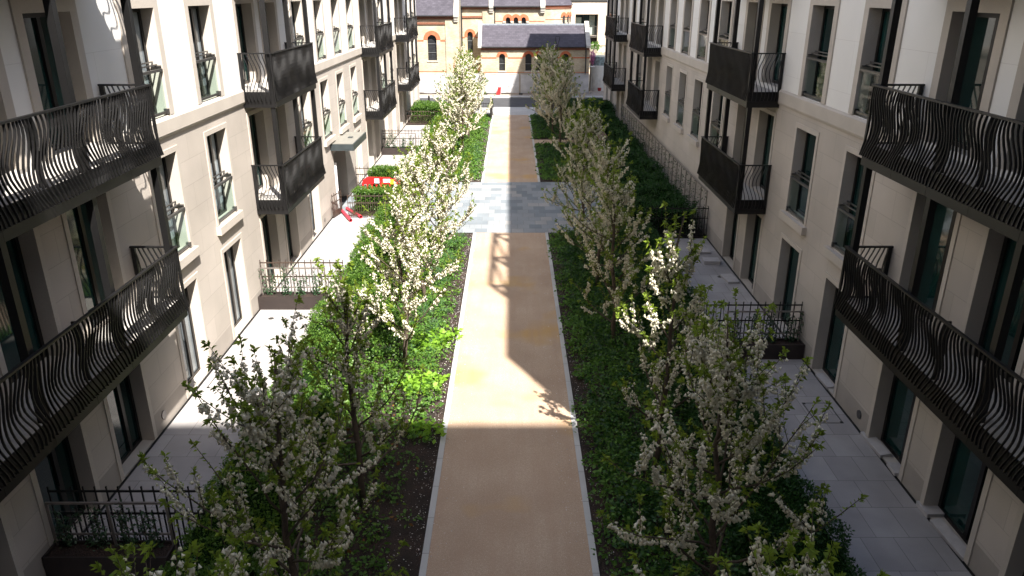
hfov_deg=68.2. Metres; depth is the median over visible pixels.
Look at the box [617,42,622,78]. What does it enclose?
balcony door
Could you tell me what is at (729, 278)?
stone slab
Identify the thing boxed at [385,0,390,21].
window
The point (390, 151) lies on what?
planter box
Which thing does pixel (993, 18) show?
balcony door
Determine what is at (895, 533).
terrace paving
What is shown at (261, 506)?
hedge
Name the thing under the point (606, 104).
shrub mass
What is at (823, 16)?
window
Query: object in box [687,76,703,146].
window
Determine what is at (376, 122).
window
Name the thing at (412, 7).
window
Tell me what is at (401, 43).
balcony door
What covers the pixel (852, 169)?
window
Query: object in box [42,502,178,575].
planter box
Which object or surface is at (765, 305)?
metal railing
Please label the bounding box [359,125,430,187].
terrace paving
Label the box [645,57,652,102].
balcony door
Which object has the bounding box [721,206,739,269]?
window
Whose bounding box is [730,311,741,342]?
climbing plant
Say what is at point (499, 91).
folded sign
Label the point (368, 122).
window
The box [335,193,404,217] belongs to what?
entrance gravel
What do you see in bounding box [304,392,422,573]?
fallen leaves
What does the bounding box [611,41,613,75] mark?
window
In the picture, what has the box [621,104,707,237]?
railing
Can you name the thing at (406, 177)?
blossom tree
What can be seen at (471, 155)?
grass tufts
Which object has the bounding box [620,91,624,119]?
window
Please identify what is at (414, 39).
window
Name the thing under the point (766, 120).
balcony door
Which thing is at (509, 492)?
path
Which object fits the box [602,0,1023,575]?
apartment building
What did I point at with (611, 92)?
window
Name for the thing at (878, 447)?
stone slab
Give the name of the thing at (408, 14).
window
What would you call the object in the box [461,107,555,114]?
pavement
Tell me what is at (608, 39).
window
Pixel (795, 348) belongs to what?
planter box
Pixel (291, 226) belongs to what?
window
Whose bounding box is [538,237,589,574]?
fallen petals
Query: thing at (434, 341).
leafy plant
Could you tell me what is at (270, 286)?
climbing plant
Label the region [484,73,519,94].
site fence
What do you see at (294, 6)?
window
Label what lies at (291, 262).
metal railing
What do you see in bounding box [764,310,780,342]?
climbing plant
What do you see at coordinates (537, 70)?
window
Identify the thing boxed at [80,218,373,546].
terrace paving
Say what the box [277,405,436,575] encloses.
ground cover
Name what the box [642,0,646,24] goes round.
window
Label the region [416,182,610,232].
crossing paving
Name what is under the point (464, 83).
blossom tree
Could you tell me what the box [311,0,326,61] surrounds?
window
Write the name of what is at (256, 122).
balcony door
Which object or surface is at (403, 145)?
climbing plant
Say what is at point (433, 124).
hedge
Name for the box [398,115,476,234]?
blossom tree
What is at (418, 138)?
metal railing
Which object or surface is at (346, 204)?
entrance paving
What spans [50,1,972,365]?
ground
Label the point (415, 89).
window
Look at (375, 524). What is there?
ground cover
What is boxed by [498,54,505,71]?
window
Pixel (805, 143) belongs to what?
window
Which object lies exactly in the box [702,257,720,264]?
stone slab
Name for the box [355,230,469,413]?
ground cover
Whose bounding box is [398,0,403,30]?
balcony door
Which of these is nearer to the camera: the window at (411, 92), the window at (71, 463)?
the window at (71, 463)
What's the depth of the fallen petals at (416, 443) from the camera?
16.28 m
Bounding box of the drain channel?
[77,120,974,575]
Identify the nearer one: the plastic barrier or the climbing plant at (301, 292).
the climbing plant at (301, 292)
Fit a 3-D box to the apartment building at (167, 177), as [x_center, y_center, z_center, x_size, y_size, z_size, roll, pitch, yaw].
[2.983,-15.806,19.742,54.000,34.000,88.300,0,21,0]
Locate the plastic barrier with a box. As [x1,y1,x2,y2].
[362,177,397,188]
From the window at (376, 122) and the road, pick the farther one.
the road
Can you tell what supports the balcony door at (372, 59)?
in the apartment building at (167, 177)
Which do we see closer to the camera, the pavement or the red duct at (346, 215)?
the red duct at (346, 215)
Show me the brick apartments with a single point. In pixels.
(594, 13)
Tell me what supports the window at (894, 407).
in the apartment building at (855, 168)
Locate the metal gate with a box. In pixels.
[331,189,341,217]
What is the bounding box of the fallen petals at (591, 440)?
[552,250,678,570]
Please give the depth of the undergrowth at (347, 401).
16.69 m
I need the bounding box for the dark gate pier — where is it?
[490,99,492,118]
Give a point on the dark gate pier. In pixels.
(491, 111)
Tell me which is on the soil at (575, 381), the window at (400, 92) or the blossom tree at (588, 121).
the blossom tree at (588, 121)
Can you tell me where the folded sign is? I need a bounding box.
[496,87,501,94]
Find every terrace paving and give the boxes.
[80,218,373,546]
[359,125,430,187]
[662,238,971,575]
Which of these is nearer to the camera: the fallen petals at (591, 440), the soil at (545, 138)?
the fallen petals at (591, 440)
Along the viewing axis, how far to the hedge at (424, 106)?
58.18 m
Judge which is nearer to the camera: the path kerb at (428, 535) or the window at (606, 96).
the path kerb at (428, 535)
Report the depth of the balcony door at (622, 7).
55.78 m
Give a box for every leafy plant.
[392,369,450,398]
[401,331,451,351]
[402,418,446,443]
[429,324,463,341]
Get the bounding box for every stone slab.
[697,248,710,253]
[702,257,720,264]
[720,274,739,283]
[815,373,833,389]
[860,431,890,457]
[886,462,900,475]
[916,501,944,517]
[930,518,966,560]
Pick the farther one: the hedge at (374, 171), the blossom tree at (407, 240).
the hedge at (374, 171)
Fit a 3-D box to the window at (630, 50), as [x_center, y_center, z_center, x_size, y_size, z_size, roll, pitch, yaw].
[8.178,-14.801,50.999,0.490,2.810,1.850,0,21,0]
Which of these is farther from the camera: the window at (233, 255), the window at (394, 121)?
the window at (394, 121)
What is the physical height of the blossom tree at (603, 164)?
5.526 m
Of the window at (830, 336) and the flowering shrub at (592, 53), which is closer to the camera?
the window at (830, 336)
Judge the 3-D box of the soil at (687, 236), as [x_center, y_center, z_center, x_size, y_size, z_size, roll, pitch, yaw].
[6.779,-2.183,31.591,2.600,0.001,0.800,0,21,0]
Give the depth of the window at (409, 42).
60.61 m
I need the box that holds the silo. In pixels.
[589,55,604,90]
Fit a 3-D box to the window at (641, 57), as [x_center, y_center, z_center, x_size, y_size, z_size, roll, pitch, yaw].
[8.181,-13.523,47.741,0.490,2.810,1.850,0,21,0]
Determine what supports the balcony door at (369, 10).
in the apartment building at (167, 177)
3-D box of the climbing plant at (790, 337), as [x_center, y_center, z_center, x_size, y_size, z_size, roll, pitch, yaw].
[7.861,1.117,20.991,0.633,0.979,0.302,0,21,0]
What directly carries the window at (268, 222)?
in the apartment building at (167, 177)
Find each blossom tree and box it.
[89,512,320,575]
[137,294,409,575]
[216,257,426,510]
[352,183,463,366]
[359,145,473,304]
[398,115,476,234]
[432,50,494,141]
[435,43,488,115]
[437,58,485,151]
[525,45,581,131]
[528,41,574,122]
[531,55,597,148]
[540,93,633,236]
[552,126,634,289]
[567,151,671,347]
[596,287,868,575]
[611,499,889,575]
[612,201,765,479]
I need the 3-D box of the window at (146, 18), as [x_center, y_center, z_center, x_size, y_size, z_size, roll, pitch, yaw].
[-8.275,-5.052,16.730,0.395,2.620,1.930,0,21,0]
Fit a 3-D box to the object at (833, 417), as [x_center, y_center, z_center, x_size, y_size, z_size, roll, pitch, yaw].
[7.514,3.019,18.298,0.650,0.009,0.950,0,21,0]
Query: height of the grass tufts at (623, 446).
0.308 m
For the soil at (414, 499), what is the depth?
15.72 m
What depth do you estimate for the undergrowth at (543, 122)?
55.32 m
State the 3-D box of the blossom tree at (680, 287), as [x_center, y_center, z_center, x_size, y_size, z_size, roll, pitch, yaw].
[3.234,1.230,14.778,2.713,5.946,3.441,0,21,0]
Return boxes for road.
[420,98,602,106]
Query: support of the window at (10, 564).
in the apartment building at (167, 177)
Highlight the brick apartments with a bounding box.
[571,1,606,74]
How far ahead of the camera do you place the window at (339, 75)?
36.51 m
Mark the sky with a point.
(459, 0)
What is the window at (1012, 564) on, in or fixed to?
in the apartment building at (855, 168)
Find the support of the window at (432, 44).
in the brick chapel
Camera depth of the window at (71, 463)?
14.25 m
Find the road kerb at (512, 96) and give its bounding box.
[420,96,602,97]
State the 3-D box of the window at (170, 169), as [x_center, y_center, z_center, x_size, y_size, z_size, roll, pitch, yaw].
[-8.227,-1.845,17.989,0.490,2.810,1.850,0,21,0]
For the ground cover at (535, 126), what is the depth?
54.77 m
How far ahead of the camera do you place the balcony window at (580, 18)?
87.76 m
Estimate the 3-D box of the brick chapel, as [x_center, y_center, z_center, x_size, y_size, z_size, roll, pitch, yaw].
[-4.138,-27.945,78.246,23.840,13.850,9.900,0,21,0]
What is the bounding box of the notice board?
[334,162,339,202]
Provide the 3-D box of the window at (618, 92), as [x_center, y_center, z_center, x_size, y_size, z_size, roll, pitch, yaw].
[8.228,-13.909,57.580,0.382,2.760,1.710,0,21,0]
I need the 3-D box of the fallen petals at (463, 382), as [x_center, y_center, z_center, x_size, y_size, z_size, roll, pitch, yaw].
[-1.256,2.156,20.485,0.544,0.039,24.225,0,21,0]
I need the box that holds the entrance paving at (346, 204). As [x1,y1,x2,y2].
[342,197,355,211]
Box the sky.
[459,0,606,0]
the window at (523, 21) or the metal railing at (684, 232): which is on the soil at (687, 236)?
the metal railing at (684, 232)
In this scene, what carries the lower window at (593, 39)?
in the brick apartments
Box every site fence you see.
[419,73,448,92]
[449,73,483,92]
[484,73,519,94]
[519,73,540,94]
[564,73,589,92]
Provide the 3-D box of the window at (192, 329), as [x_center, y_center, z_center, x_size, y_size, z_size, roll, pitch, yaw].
[-8.281,1.166,19.171,0.382,2.760,1.710,0,21,0]
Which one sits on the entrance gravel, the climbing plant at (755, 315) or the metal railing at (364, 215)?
the metal railing at (364, 215)
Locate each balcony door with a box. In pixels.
[0,49,26,173]
[0,226,66,399]
[8,0,100,158]
[61,191,128,334]
[230,0,262,87]
[246,108,272,195]
[257,0,280,79]
[271,103,290,168]
[357,0,366,45]
[362,57,370,107]
[365,0,374,42]
[370,57,377,102]
[393,0,398,32]
[396,43,400,81]
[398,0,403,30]
[400,42,405,79]
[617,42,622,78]
[619,0,624,31]
[622,43,626,81]
[624,0,629,32]
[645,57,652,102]
[648,0,656,42]
[652,57,660,107]
[656,0,665,45]
[731,103,751,174]
[742,0,765,79]
[750,108,776,195]
[760,0,791,87]
[896,191,961,331]
[921,0,1014,159]
[956,226,1023,396]
[996,42,1023,174]
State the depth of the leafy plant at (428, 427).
17.35 m
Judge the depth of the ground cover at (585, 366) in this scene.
17.36 m
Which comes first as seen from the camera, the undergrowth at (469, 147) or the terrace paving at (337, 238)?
the terrace paving at (337, 238)
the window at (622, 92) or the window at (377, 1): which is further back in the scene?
the window at (622, 92)
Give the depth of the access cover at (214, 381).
19.76 m
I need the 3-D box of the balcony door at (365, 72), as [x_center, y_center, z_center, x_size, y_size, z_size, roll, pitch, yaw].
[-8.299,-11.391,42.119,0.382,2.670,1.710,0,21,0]
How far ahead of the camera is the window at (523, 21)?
78.08 m
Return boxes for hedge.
[152,203,419,575]
[351,184,400,214]
[366,164,413,187]
[407,104,458,179]
[410,100,447,122]
[611,218,866,575]
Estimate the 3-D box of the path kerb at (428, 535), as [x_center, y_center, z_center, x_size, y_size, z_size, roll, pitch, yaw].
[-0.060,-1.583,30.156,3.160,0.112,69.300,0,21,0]
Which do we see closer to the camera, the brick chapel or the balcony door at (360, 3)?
the balcony door at (360, 3)
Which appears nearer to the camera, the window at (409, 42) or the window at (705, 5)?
the window at (705, 5)
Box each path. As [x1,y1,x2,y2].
[426,115,592,575]
[534,140,589,143]
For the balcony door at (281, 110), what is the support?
in the apartment building at (167, 177)
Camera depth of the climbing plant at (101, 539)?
13.22 m
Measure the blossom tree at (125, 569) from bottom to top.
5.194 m
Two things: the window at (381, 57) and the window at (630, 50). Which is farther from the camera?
the window at (630, 50)
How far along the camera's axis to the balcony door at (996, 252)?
13.02 m
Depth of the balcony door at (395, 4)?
53.50 m
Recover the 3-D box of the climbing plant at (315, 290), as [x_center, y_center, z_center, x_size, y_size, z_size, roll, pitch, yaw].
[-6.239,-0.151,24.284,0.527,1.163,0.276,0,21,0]
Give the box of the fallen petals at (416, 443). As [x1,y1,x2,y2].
[306,235,471,575]
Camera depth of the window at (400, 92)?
55.90 m
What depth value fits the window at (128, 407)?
16.54 m
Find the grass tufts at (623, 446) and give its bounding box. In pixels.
[563,239,689,452]
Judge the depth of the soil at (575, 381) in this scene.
16.56 m
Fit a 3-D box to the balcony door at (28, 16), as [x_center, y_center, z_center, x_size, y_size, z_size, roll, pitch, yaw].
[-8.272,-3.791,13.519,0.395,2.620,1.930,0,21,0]
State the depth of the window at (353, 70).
39.52 m
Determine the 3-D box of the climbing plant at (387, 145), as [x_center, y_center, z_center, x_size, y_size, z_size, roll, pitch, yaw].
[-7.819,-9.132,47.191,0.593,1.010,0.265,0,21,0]
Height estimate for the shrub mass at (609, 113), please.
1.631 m
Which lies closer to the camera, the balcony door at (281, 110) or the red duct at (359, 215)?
the balcony door at (281, 110)
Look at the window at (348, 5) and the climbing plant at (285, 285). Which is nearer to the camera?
the climbing plant at (285, 285)
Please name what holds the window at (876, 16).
in the apartment building at (855, 168)
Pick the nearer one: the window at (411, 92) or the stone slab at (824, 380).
the stone slab at (824, 380)
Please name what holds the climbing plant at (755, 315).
in the planter box at (795, 348)
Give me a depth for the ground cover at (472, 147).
49.38 m
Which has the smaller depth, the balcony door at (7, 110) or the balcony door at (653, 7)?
the balcony door at (7, 110)
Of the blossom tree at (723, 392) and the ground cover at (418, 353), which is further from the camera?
the ground cover at (418, 353)
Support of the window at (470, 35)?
in the brick chapel
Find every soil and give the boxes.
[273,233,472,575]
[424,115,490,181]
[531,115,596,139]
[535,144,583,181]
[548,233,749,575]
[663,233,706,238]
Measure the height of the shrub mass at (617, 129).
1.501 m
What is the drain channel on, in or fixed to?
on the ground at (342, 199)
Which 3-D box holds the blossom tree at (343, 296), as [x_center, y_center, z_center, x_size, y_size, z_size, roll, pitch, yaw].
[-3.362,1.912,13.966,3.250,5.269,3.489,0,21,0]
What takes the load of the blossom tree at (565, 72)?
on the soil at (541, 179)
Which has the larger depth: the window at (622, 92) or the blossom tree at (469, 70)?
the window at (622, 92)
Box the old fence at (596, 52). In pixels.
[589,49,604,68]
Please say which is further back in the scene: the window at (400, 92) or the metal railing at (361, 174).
the window at (400, 92)
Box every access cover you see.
[207,371,242,387]
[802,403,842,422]
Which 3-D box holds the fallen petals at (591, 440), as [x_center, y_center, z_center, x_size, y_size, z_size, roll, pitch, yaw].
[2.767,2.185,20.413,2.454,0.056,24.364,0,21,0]
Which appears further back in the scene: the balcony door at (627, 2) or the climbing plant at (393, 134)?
the balcony door at (627, 2)
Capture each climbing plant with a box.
[50,501,90,547]
[84,500,118,550]
[110,499,141,547]
[118,507,164,549]
[258,269,276,295]
[279,266,292,295]
[289,263,308,295]
[310,266,322,294]
[382,135,389,147]
[390,132,396,147]
[400,136,405,147]
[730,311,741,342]
[746,313,760,341]
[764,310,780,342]
[783,312,803,342]
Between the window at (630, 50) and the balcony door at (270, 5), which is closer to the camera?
the balcony door at (270, 5)
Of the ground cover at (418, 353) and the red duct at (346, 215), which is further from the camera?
the red duct at (346, 215)
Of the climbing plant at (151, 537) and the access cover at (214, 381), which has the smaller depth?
the climbing plant at (151, 537)
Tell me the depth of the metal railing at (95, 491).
13.32 m
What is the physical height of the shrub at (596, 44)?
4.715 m
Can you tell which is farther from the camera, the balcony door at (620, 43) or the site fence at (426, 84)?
the site fence at (426, 84)
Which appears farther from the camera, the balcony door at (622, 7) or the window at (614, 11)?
the window at (614, 11)
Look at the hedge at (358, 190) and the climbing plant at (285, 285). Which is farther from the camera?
the hedge at (358, 190)
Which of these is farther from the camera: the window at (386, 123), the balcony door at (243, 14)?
the window at (386, 123)
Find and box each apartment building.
[0,0,419,575]
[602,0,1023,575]
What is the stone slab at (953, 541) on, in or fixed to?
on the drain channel
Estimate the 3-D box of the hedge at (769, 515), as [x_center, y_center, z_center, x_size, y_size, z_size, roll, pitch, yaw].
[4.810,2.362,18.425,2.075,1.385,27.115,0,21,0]
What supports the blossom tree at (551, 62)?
on the soil at (545, 138)
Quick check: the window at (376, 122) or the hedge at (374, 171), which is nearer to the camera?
the hedge at (374, 171)
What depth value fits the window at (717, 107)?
30.42 m
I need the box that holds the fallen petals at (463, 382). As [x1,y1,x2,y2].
[431,236,486,572]
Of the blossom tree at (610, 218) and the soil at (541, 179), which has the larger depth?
the soil at (541, 179)
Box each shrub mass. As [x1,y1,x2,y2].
[559,97,615,117]
[569,106,619,134]
[593,136,698,234]
[607,120,639,146]
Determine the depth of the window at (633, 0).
50.15 m
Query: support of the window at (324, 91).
in the apartment building at (167, 177)
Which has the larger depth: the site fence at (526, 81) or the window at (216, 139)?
the site fence at (526, 81)
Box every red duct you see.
[341,209,351,221]
[345,207,362,217]
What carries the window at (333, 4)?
in the apartment building at (167, 177)
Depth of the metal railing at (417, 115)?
57.59 m
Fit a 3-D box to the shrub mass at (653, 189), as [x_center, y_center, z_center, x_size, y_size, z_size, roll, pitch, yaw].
[6.206,-5.712,38.646,3.556,1.781,16.159,0,21,0]
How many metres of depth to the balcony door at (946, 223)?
15.06 m
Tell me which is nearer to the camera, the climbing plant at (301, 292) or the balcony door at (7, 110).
the balcony door at (7, 110)
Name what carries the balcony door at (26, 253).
in the apartment building at (167, 177)
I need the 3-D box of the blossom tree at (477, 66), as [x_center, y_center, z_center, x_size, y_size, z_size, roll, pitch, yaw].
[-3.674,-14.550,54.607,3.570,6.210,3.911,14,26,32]
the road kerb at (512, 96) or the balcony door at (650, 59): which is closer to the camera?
the balcony door at (650, 59)
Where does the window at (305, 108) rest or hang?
in the apartment building at (167, 177)
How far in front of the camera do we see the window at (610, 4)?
62.21 m
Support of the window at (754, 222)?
in the apartment building at (855, 168)
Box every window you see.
[0,502,23,575]
[29,420,102,547]
[103,360,157,481]
[113,0,174,120]
[147,145,199,269]
[171,271,212,398]
[182,0,224,104]
[203,122,243,235]
[221,232,252,339]
[259,214,282,290]
[283,206,301,269]
[288,0,305,46]
[298,91,313,148]
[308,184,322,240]
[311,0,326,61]
[318,76,335,146]
[329,0,342,55]
[335,69,349,133]
[344,0,355,49]
[349,63,361,122]
[354,126,363,183]
[366,120,374,167]
[374,120,380,160]
[376,0,380,24]
[380,55,384,87]
[384,115,388,146]
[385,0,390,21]
[388,50,395,88]
[392,107,396,139]
[398,91,403,130]
[403,91,406,123]
[407,0,409,17]
[409,42,411,67]
[410,90,412,105]
[411,0,413,16]
[413,39,415,64]
[414,86,417,101]
[427,35,437,61]
[467,32,472,58]
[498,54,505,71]
[521,17,525,23]
[524,54,531,71]
[536,54,541,71]
[575,14,596,34]
[590,37,596,42]
[605,86,608,99]
[607,39,609,63]
[609,0,611,16]
[610,90,612,103]
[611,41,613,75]
[613,0,615,17]
[615,91,619,118]
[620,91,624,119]
[627,50,633,88]
[631,0,637,21]
[638,55,642,88]
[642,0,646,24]
[661,63,673,122]
[667,0,678,49]
[673,69,687,133]
[680,0,693,55]
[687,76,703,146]
[695,0,711,61]
[709,91,724,148]
[717,0,734,46]
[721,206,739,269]
[739,214,763,295]
[770,232,801,337]
[779,122,819,235]
[798,0,840,104]
[810,271,851,397]
[822,145,875,271]
[848,0,908,120]
[865,360,919,481]
[920,419,993,564]
[998,500,1023,575]
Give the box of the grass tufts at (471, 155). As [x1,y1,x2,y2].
[448,142,482,179]
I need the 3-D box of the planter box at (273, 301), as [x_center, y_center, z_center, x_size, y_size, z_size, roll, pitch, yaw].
[-7.021,0.015,24.198,2.150,1.290,0.450,0,21,0]
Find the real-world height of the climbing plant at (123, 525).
1.148 m
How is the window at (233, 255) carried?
in the apartment building at (167, 177)
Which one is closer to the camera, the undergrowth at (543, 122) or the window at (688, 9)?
the window at (688, 9)
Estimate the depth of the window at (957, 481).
14.22 m
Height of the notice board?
2.240 m
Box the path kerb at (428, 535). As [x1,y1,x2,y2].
[419,115,599,575]
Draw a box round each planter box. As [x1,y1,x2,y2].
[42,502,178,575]
[258,267,326,309]
[381,133,415,154]
[723,311,804,358]
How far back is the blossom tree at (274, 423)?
9.62 m
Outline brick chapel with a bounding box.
[416,0,590,91]
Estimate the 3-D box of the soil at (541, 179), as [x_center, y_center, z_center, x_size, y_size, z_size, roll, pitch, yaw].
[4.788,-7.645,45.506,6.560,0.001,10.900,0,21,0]
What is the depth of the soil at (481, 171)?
46.20 m
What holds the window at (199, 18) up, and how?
in the apartment building at (167, 177)
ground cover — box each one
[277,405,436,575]
[299,431,405,563]
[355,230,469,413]
[360,233,470,410]
[432,114,490,180]
[434,114,489,180]
[528,113,572,139]
[532,141,593,179]
[547,230,745,575]
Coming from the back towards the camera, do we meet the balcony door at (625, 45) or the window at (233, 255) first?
the balcony door at (625, 45)
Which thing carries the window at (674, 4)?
in the apartment building at (855, 168)
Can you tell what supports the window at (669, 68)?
in the apartment building at (855, 168)
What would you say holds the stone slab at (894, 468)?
on the apartment building at (855, 168)
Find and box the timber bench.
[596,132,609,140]
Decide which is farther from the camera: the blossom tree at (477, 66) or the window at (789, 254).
the blossom tree at (477, 66)
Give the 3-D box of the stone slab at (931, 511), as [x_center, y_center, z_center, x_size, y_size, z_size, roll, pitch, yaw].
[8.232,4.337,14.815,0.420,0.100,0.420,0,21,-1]
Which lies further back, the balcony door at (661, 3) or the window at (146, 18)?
the balcony door at (661, 3)
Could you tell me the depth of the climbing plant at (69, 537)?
13.19 m
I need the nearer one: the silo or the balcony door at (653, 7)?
the balcony door at (653, 7)
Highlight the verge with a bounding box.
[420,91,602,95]
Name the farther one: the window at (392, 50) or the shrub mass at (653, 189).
the window at (392, 50)
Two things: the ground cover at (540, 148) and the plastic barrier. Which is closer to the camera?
the plastic barrier
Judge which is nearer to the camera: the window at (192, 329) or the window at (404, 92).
the window at (192, 329)
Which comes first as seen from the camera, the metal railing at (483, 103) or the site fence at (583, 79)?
the metal railing at (483, 103)
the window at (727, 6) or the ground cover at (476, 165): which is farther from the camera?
the ground cover at (476, 165)
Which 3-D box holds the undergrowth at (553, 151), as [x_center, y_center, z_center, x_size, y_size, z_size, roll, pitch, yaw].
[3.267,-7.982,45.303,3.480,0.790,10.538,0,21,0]
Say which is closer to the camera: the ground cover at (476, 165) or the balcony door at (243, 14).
the balcony door at (243, 14)
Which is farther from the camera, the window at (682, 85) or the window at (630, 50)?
the window at (630, 50)
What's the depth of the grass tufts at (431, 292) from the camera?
23.91 m
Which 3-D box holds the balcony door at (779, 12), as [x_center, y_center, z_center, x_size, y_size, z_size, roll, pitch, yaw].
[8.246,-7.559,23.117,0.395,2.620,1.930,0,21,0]
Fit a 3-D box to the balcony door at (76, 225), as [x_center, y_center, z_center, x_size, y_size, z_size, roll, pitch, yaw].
[-8.279,-0.650,14.752,0.382,2.670,1.710,0,21,0]
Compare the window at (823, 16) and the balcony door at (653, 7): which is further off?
the balcony door at (653, 7)
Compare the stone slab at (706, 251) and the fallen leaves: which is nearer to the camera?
the fallen leaves
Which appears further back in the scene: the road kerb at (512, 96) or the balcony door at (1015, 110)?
the road kerb at (512, 96)
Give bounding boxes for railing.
[46,486,205,551]
[259,260,343,291]
[347,194,388,217]
[355,166,378,185]
[382,129,424,146]
[405,110,439,124]
[448,102,493,114]
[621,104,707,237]
[646,206,708,237]
[706,302,802,337]
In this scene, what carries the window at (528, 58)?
in the brick chapel
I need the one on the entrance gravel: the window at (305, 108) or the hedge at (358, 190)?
the hedge at (358, 190)
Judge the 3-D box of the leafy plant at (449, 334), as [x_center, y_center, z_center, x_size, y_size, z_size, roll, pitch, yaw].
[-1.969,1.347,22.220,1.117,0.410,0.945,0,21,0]
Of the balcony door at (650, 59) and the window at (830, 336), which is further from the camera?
the balcony door at (650, 59)
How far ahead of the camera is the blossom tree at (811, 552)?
7.46 m
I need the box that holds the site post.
[589,66,594,93]
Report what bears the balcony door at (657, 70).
in the apartment building at (855, 168)
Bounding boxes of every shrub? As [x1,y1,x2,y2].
[589,50,595,65]
[591,41,601,50]
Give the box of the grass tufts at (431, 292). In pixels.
[382,231,466,358]
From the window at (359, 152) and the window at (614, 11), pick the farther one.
the window at (614, 11)
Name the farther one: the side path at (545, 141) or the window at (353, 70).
the side path at (545, 141)
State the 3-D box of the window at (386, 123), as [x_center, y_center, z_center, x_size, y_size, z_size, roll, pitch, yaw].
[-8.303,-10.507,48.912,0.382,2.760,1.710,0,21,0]
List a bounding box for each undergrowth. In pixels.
[262,223,436,575]
[434,113,485,177]
[532,113,572,137]
[537,138,588,177]
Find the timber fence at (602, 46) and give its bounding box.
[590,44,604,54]
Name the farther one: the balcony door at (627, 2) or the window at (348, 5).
the balcony door at (627, 2)
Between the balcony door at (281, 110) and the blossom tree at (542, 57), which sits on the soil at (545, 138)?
the blossom tree at (542, 57)
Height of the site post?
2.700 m
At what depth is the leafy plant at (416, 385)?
19.49 m
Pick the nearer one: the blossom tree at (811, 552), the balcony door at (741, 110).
the blossom tree at (811, 552)

